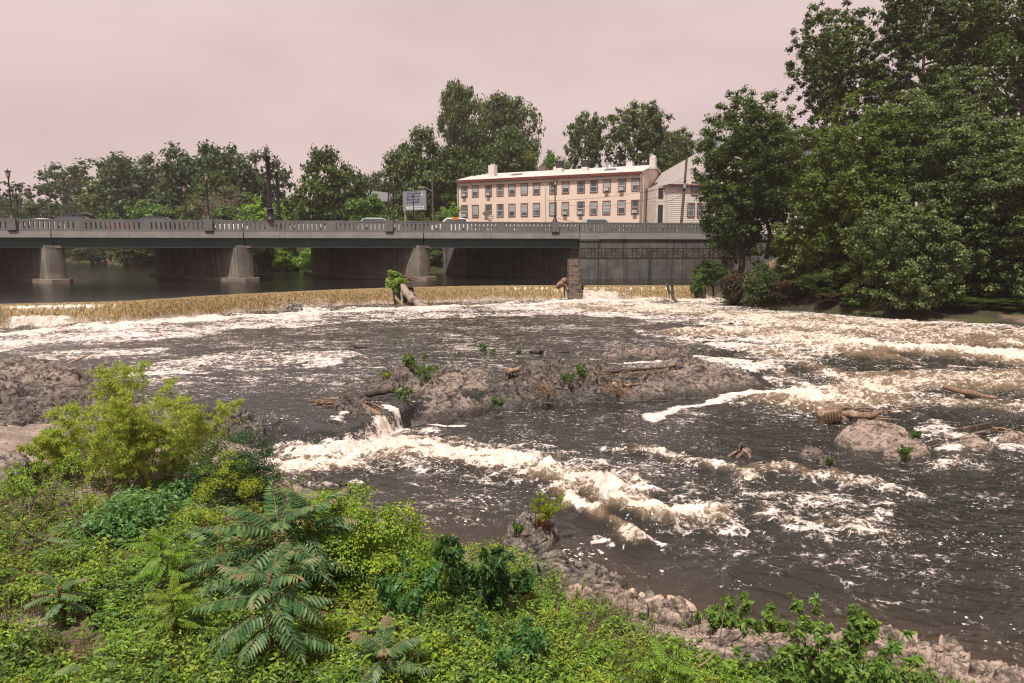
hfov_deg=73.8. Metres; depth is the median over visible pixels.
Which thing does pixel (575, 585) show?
stone
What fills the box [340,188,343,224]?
street lamp
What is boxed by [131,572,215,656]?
locust sprout
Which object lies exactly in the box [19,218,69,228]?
car
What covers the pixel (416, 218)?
bush
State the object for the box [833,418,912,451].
rock
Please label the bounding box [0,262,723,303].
river water
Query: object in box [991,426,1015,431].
stick pile
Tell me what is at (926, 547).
river water
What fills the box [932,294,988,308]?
bush
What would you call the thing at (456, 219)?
car
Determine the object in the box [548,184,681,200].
overhead wire
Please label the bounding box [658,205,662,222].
porch door
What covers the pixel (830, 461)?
weed
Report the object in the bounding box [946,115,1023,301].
riverside tree
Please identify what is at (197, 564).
sumac plant
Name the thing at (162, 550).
locust sprout
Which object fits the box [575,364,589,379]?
weed
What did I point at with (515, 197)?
row house
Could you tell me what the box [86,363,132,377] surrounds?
rock
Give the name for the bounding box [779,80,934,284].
riverside tree
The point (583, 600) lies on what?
dead twig
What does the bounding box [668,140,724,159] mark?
grey roofed house
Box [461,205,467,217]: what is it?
window
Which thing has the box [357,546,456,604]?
vine mound
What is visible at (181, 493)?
broadleaf clump
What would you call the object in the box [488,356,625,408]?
rock
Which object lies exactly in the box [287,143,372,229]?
tree
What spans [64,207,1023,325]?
bank
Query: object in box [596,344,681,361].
rock
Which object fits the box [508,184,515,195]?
window
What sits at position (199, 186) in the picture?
tree
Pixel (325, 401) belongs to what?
stick pile
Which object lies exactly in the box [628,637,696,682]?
locust sprout
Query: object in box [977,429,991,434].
rock
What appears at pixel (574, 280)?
stone pier
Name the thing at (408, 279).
root mass
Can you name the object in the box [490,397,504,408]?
weed
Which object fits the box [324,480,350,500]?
bare branch
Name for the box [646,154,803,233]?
clapboard house
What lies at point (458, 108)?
tree
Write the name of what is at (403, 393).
weed
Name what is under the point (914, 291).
bush
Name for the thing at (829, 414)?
timber block
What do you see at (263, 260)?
bush
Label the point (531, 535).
rock
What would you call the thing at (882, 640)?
rock
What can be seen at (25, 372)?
rock
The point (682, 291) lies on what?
waterfall
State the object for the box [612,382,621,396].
log
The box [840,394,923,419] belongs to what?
stick pile
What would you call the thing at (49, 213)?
tree
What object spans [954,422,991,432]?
plank
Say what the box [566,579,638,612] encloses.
rock
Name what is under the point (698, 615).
shrub
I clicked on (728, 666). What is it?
shrub
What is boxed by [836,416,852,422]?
rock
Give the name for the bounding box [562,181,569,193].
window
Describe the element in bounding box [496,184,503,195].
window
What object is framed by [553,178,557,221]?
street lamp
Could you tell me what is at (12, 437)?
bank
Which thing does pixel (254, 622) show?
sumac plant
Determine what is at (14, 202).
tree
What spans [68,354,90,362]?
board
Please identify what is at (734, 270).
bush
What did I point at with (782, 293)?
bush
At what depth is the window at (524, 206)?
104.10 m
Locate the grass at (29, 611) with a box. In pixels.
[0,461,984,682]
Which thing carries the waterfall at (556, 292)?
on the weir
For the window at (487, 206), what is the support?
in the row house at (515, 197)
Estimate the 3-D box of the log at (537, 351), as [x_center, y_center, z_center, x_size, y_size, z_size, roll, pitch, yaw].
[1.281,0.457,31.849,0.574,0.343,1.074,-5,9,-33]
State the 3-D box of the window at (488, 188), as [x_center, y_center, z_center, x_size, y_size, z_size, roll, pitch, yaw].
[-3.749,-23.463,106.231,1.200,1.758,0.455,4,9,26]
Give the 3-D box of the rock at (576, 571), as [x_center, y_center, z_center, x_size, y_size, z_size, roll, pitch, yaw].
[0.842,3.546,9.922,1.816,0.803,0.702,0,8,0]
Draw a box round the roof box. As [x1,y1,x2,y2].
[67,212,92,215]
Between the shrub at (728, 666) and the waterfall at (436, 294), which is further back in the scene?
the waterfall at (436, 294)
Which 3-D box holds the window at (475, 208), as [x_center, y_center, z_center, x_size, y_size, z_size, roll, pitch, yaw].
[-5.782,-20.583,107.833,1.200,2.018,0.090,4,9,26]
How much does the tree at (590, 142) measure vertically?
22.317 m
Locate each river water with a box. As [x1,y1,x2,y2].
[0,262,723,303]
[0,297,1023,666]
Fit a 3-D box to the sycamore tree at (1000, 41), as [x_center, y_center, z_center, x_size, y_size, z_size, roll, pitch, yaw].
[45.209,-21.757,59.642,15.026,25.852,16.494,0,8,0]
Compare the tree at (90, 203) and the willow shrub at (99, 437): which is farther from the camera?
the tree at (90, 203)
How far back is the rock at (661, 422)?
21.20 m
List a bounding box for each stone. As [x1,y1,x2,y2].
[567,583,582,589]
[644,590,653,598]
[673,597,696,612]
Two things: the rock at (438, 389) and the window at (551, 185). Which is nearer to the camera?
the rock at (438, 389)
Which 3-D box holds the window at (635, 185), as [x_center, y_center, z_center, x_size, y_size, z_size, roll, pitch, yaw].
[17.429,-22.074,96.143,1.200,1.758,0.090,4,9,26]
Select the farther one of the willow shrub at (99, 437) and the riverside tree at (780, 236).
the riverside tree at (780, 236)
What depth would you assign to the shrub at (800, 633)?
7.09 m
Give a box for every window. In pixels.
[461,186,467,197]
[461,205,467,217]
[472,186,478,196]
[472,205,478,217]
[485,185,491,196]
[485,204,491,213]
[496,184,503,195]
[497,204,503,216]
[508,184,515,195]
[508,203,515,216]
[521,183,527,194]
[521,203,527,216]
[533,183,539,194]
[533,203,539,215]
[549,182,556,193]
[549,202,556,215]
[561,202,568,215]
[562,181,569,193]
[577,181,584,192]
[577,201,584,214]
[589,201,597,214]
[590,180,597,192]
[602,200,610,214]
[603,180,610,191]
[617,200,625,214]
[618,179,625,191]
[631,178,639,190]
[631,200,639,213]
[687,203,694,216]
[691,182,698,194]
[697,203,703,216]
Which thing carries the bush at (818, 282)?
on the bank at (806, 302)
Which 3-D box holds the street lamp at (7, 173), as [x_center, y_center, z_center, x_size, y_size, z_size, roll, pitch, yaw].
[-47.715,-14.089,64.847,0.600,4.660,0.585,0,8,0]
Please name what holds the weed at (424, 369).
on the rock at (438, 389)
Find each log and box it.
[330,396,383,413]
[351,389,393,397]
[353,344,365,347]
[395,295,404,305]
[400,281,426,305]
[505,366,520,374]
[528,349,543,353]
[543,380,550,397]
[556,277,566,287]
[594,366,667,374]
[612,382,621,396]
[619,383,640,386]
[665,280,677,301]
[842,410,882,419]
[942,385,997,398]
[965,395,985,398]
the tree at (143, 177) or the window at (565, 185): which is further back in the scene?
the tree at (143, 177)
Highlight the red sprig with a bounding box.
[95,475,119,504]
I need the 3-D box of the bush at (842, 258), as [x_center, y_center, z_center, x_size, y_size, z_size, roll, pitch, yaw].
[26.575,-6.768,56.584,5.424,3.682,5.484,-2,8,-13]
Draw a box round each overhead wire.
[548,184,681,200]
[571,189,682,205]
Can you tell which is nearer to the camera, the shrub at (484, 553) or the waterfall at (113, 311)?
the shrub at (484, 553)
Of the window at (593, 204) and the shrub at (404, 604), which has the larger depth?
the window at (593, 204)
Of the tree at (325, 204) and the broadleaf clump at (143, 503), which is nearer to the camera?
the broadleaf clump at (143, 503)
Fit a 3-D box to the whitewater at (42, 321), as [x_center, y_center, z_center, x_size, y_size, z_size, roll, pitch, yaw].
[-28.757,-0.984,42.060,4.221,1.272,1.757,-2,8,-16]
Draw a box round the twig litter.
[1,485,924,682]
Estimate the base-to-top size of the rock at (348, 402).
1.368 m
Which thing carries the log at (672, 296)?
on the weir
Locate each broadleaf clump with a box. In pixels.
[48,484,200,548]
[64,511,151,552]
[148,477,197,506]
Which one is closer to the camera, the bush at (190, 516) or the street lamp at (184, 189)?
the bush at (190, 516)
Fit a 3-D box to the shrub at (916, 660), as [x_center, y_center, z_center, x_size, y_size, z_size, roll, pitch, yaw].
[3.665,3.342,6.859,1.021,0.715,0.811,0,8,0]
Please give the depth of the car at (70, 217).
69.00 m
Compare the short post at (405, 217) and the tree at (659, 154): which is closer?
the short post at (405, 217)
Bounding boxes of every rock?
[0,356,92,390]
[0,385,146,426]
[0,450,37,489]
[45,402,219,453]
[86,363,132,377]
[216,407,265,448]
[333,391,373,414]
[362,363,443,389]
[397,367,494,425]
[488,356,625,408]
[502,511,559,552]
[518,547,569,564]
[519,558,628,590]
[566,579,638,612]
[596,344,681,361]
[614,356,765,400]
[622,595,700,627]
[657,420,664,425]
[666,627,774,659]
[675,346,694,355]
[720,641,809,676]
[732,349,748,356]
[742,625,972,673]
[798,446,823,459]
[814,454,838,464]
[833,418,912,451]
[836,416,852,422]
[881,438,930,460]
[891,633,975,671]
[907,655,1023,682]
[959,433,994,451]
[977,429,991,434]
[996,430,1023,443]
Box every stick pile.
[310,397,339,406]
[528,379,558,404]
[593,365,668,381]
[602,379,638,400]
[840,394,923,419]
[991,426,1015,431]
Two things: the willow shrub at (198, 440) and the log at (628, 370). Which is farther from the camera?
the log at (628, 370)
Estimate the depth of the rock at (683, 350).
31.23 m
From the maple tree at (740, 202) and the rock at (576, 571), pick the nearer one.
the rock at (576, 571)
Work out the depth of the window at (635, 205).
96.50 m
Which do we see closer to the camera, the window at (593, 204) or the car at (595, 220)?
the car at (595, 220)
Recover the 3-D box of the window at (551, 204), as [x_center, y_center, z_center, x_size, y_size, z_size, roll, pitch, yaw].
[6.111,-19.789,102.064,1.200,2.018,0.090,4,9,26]
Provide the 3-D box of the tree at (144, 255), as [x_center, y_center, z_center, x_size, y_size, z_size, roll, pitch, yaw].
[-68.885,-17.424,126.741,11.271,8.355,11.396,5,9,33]
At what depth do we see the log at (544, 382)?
23.08 m
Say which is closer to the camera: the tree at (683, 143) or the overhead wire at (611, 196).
the overhead wire at (611, 196)
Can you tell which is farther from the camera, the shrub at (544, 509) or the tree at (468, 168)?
the tree at (468, 168)
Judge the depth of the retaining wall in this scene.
77.24 m
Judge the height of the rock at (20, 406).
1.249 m
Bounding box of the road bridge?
[0,218,775,283]
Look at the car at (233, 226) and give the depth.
75.66 m
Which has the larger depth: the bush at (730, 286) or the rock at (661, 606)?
the bush at (730, 286)
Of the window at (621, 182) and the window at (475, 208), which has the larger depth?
the window at (475, 208)
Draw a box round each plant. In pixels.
[0,464,98,555]
[17,570,94,620]
[21,522,83,560]
[48,640,133,681]
[161,520,274,603]
[185,539,341,667]
[189,481,358,608]
[239,485,369,592]
[338,611,438,682]
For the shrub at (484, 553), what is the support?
on the bank at (12, 437)
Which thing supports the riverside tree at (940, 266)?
on the bank at (806, 302)
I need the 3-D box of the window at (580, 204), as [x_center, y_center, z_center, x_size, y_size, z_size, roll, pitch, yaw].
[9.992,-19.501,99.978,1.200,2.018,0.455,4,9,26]
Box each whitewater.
[10,315,75,327]
[582,289,618,299]
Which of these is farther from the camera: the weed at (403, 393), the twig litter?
the weed at (403, 393)
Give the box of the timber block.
[816,404,842,423]
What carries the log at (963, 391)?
on the river water at (926, 547)
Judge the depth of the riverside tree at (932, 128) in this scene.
57.11 m
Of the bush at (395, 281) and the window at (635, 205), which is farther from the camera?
the window at (635, 205)
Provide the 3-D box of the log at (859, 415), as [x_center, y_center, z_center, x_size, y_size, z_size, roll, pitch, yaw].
[11.133,2.293,21.616,1.682,0.293,0.625,-1,8,-6]
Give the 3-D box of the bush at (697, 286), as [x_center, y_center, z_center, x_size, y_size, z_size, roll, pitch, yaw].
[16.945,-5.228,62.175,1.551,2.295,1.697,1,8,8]
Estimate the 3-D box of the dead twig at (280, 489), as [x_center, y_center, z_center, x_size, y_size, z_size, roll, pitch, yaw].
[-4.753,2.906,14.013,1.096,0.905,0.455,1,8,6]
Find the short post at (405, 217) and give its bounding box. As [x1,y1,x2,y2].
[404,207,406,220]
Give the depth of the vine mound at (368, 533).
8.53 m
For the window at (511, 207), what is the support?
in the row house at (515, 197)
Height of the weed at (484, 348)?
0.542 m
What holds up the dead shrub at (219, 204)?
on the bank at (806, 302)
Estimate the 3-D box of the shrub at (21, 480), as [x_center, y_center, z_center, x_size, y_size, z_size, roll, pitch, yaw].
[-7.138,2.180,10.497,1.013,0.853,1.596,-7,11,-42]
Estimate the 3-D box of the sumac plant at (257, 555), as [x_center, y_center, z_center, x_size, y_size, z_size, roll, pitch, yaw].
[-2.752,2.466,8.058,1.757,1.318,1.755,3,8,18]
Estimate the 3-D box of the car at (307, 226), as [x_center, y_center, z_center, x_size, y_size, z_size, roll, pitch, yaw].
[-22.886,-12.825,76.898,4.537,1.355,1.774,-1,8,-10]
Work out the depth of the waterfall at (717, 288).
63.04 m
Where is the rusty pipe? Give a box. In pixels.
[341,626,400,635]
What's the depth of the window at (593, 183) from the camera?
98.84 m
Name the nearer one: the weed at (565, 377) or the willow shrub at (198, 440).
the willow shrub at (198, 440)
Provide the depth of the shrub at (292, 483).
13.77 m
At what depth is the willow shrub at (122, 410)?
13.82 m
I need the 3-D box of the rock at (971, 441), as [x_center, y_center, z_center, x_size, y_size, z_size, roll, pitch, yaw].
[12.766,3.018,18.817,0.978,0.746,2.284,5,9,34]
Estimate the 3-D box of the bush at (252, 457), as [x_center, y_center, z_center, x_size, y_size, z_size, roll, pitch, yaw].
[-5.702,2.645,14.058,2.149,1.695,1.986,6,10,39]
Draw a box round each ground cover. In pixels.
[0,459,943,682]
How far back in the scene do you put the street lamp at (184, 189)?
81.17 m
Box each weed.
[380,370,392,380]
[390,385,412,403]
[402,352,428,373]
[412,363,438,382]
[475,343,489,351]
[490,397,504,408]
[512,522,524,535]
[560,372,575,384]
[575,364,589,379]
[826,456,834,465]
[897,444,913,459]
[910,430,921,438]
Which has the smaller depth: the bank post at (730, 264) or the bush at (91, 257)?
the bank post at (730, 264)
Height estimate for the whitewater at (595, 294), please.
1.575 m
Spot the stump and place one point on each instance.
(740, 454)
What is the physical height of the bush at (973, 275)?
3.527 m
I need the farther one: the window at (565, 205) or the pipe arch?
the window at (565, 205)
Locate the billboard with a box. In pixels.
[403,190,426,220]
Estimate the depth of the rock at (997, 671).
7.33 m
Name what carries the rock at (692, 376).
in the river water at (926, 547)
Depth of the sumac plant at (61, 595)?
7.07 m
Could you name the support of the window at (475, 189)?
in the row house at (515, 197)
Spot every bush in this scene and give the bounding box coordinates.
[64,248,113,263]
[151,506,223,543]
[179,427,291,514]
[191,447,267,503]
[253,248,278,270]
[269,248,298,270]
[292,248,311,271]
[385,270,407,292]
[400,211,424,229]
[425,212,448,225]
[430,248,442,266]
[689,272,705,296]
[691,258,726,285]
[719,271,750,304]
[724,268,745,299]
[741,262,781,306]
[766,279,805,304]
[773,251,799,274]
[794,268,845,295]
[814,239,862,278]
[814,292,852,304]
[839,297,873,306]
[892,282,949,294]
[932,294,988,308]
[952,263,987,292]
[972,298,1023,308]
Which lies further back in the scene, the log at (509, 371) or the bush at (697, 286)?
the bush at (697, 286)
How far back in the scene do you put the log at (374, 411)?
20.45 m
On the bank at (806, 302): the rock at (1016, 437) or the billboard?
the billboard
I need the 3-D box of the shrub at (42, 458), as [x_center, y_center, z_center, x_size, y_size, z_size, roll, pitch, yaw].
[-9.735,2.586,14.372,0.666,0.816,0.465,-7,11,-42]
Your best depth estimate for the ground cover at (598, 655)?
7.13 m
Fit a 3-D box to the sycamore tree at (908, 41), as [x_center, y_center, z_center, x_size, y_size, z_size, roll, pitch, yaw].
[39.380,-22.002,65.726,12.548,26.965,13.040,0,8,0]
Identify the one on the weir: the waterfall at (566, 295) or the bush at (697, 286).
the waterfall at (566, 295)
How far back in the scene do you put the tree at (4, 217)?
187.84 m
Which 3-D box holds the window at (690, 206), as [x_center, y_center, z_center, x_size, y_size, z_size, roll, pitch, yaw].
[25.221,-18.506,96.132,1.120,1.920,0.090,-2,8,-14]
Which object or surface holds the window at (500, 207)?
in the row house at (515, 197)
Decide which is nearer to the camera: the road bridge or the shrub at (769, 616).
the shrub at (769, 616)
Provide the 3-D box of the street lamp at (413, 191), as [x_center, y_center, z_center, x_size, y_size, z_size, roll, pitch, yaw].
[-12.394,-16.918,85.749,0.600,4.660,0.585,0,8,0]
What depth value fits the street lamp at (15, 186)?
78.14 m
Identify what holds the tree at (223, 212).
on the bank at (806, 302)
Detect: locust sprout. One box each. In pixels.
[123,526,203,592]
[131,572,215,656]
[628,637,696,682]
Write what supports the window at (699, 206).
in the clapboard house at (659, 209)
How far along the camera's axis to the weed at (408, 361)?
25.18 m
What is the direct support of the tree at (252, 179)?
on the bank at (806, 302)
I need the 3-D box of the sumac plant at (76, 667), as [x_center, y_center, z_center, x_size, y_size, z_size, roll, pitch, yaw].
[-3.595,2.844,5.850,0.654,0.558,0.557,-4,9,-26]
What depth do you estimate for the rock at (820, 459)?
17.60 m
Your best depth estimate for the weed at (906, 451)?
17.46 m
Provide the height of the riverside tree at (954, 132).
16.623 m
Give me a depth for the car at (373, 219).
73.53 m
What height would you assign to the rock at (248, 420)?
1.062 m
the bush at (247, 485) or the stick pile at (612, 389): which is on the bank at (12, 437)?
the bush at (247, 485)
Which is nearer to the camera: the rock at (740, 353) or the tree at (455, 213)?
the rock at (740, 353)
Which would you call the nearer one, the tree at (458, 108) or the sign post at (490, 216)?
the sign post at (490, 216)
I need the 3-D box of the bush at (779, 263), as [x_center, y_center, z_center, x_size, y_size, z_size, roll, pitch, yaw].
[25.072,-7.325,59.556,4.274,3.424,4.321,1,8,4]
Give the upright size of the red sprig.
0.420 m
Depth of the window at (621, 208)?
97.45 m
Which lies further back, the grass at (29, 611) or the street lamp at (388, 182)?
the street lamp at (388, 182)
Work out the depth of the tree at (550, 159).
122.43 m
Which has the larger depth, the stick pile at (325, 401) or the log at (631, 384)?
the log at (631, 384)
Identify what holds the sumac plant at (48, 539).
on the bank at (12, 437)
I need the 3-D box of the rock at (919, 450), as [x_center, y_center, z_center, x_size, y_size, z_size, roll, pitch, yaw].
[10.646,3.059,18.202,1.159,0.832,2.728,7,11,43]
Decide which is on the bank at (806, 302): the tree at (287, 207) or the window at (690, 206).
the tree at (287, 207)
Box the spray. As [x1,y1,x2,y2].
[0,288,1019,528]
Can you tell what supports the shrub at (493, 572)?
on the bank at (12, 437)
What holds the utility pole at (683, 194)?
on the road bridge
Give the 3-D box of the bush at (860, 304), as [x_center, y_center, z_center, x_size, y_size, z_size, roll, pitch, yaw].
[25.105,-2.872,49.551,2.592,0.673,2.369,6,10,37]
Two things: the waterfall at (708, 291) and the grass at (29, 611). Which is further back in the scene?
the waterfall at (708, 291)
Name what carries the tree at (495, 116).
on the bank at (806, 302)
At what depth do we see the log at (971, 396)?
24.23 m
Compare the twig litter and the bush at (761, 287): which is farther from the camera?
the bush at (761, 287)
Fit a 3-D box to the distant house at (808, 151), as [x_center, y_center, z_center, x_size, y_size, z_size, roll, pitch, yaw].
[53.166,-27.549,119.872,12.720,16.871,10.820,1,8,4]
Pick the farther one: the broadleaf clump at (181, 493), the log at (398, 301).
the log at (398, 301)
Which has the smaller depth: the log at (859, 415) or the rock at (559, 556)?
the rock at (559, 556)
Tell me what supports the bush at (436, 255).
on the bank at (806, 302)
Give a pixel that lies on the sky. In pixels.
(85, 79)
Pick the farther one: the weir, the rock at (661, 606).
the weir
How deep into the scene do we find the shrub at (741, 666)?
7.04 m
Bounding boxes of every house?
[358,190,392,216]
[455,156,661,230]
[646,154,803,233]
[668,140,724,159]
[785,135,860,221]
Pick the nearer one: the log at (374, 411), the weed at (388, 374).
the log at (374, 411)
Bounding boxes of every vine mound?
[257,478,438,605]
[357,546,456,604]
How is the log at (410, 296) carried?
on the weir
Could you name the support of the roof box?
on the car at (70, 217)
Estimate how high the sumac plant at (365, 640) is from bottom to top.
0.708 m
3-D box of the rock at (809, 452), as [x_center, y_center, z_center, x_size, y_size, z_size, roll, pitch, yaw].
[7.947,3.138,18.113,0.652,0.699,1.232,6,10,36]
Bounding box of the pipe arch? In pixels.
[709,236,719,256]
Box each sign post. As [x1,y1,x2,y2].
[482,209,489,221]
[487,214,493,221]
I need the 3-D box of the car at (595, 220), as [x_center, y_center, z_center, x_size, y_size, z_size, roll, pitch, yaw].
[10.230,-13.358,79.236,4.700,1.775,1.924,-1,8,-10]
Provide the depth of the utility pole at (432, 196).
96.05 m
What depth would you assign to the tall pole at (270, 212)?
68.57 m
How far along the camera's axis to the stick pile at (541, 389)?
22.45 m
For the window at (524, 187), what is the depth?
103.68 m
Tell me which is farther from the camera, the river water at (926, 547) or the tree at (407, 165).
the tree at (407, 165)
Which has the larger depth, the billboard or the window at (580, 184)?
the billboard
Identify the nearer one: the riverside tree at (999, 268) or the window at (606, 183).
the riverside tree at (999, 268)
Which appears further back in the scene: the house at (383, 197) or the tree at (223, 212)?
the house at (383, 197)
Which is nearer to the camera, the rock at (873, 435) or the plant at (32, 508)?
the plant at (32, 508)
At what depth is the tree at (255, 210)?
98.14 m
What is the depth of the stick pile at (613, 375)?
25.18 m
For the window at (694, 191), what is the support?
in the clapboard house at (659, 209)
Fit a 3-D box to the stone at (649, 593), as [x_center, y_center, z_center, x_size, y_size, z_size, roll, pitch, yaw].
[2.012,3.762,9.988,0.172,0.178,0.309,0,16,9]
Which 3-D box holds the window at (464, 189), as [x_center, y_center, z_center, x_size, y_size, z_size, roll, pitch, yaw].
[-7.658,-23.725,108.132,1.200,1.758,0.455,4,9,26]
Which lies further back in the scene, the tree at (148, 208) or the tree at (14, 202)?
the tree at (14, 202)
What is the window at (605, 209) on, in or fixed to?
in the row house at (515, 197)
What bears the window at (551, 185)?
in the row house at (515, 197)
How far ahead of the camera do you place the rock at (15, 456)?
13.84 m
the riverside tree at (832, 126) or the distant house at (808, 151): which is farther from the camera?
the distant house at (808, 151)
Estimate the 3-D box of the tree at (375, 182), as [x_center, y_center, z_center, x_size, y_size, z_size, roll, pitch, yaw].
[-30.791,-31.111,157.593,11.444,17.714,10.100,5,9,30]
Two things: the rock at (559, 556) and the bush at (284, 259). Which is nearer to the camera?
the rock at (559, 556)
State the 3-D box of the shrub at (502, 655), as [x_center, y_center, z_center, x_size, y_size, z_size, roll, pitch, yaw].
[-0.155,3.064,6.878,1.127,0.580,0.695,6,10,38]
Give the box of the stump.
[728,442,750,457]
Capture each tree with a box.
[0,157,101,218]
[0,192,37,217]
[0,214,8,218]
[14,197,96,249]
[71,152,160,255]
[91,151,169,222]
[104,199,173,260]
[105,248,155,266]
[145,139,221,219]
[166,169,256,228]
[202,142,294,214]
[211,205,246,224]
[237,195,287,252]
[258,196,309,224]
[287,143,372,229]
[345,193,395,229]
[359,167,396,196]
[381,123,453,220]
[414,144,487,220]
[436,78,489,170]
[440,201,461,218]
[465,89,545,169]
[473,125,539,172]
[538,149,571,169]
[561,110,606,168]
[593,99,674,166]
[643,125,695,166]
[643,145,678,172]
[690,84,810,273]
[770,190,841,283]
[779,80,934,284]
[780,0,891,157]
[802,111,897,239]
[840,193,972,311]
[846,0,994,205]
[861,63,1023,292]
[909,127,1022,215]
[934,0,1023,135]
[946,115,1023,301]
[952,211,1023,292]
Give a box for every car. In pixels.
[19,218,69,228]
[55,216,106,228]
[134,216,184,228]
[215,223,251,228]
[290,223,325,229]
[358,218,399,229]
[432,217,467,229]
[582,218,619,230]
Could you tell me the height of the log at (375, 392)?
0.355 m
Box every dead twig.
[255,469,309,503]
[529,570,620,631]
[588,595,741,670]
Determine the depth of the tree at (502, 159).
121.86 m
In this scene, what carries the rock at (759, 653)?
on the bank at (12, 437)
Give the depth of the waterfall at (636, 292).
62.81 m
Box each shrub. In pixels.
[2,460,38,485]
[6,449,86,512]
[16,418,117,482]
[29,444,64,479]
[42,398,157,496]
[78,357,206,493]
[141,398,244,483]
[170,174,262,219]
[277,474,304,495]
[373,549,446,624]
[427,533,536,616]
[435,609,548,669]
[450,546,541,606]
[530,490,566,530]
[647,641,775,682]
[693,603,720,635]
[704,591,753,636]
[732,645,786,682]
[741,591,903,682]
[761,601,789,633]
[791,615,837,682]
[813,629,940,682]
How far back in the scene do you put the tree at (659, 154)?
119.72 m
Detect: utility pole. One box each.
[417,172,433,224]
[677,155,693,229]
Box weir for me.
[392,286,722,303]
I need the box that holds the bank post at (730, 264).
[720,259,734,283]
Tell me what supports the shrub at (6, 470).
on the bank at (12, 437)
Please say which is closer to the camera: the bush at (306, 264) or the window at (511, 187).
the bush at (306, 264)
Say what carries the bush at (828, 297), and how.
on the bank at (806, 302)
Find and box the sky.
[0,0,1023,215]
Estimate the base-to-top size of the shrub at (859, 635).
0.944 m
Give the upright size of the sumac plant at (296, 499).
1.420 m
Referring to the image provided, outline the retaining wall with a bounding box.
[443,239,773,278]
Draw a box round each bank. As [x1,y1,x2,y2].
[0,398,822,682]
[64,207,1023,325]
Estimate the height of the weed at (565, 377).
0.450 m
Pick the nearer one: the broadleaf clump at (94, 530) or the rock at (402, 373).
the broadleaf clump at (94, 530)
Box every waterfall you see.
[0,288,393,327]
[413,285,550,302]
[550,285,563,298]
[565,285,568,298]
[583,285,668,299]
[673,285,694,298]
[706,285,711,298]
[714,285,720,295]
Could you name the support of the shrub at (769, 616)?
on the bank at (12, 437)
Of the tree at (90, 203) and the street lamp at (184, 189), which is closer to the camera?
the street lamp at (184, 189)
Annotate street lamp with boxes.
[4,168,15,217]
[12,184,19,222]
[182,186,186,223]
[203,173,211,218]
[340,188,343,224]
[385,176,390,219]
[411,189,415,225]
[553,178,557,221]
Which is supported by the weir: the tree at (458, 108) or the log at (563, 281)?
the log at (563, 281)
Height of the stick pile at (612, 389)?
0.707 m
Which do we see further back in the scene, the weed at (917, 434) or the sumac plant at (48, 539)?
the weed at (917, 434)
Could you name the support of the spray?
on the river water at (926, 547)
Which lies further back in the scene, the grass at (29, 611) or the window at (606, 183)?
the window at (606, 183)
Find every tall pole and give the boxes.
[266,156,274,219]
[275,171,281,224]
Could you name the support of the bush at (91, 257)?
on the bank at (806, 302)
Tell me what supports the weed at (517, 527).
on the rock at (531, 535)
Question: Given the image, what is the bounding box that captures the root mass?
[386,257,419,284]
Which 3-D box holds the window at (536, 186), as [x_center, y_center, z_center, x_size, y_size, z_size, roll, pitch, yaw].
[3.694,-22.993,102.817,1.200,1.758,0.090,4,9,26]
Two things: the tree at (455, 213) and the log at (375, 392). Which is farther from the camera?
the tree at (455, 213)
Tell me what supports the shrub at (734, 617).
on the bank at (12, 437)
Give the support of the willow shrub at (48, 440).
on the bank at (12, 437)
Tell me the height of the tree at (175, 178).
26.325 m
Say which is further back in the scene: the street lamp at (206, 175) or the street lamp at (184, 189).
the street lamp at (184, 189)
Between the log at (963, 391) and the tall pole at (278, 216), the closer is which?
the log at (963, 391)
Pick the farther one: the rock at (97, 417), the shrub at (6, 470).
the rock at (97, 417)
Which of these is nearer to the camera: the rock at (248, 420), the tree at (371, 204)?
the rock at (248, 420)
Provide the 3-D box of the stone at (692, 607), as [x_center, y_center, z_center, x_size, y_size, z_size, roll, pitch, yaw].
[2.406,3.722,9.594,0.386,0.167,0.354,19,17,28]
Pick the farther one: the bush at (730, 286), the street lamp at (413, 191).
the street lamp at (413, 191)
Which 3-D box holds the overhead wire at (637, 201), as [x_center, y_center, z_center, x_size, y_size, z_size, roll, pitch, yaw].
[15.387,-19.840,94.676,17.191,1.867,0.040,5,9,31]
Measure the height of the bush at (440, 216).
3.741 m
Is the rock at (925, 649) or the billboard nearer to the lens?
the rock at (925, 649)
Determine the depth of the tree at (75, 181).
177.50 m
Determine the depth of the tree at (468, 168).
114.92 m
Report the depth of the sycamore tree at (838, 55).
68.68 m
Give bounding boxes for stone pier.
[567,259,581,298]
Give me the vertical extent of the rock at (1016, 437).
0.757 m
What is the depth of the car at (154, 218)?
70.28 m
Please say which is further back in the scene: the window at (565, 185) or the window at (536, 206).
the window at (536, 206)
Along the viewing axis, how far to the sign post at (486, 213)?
90.50 m

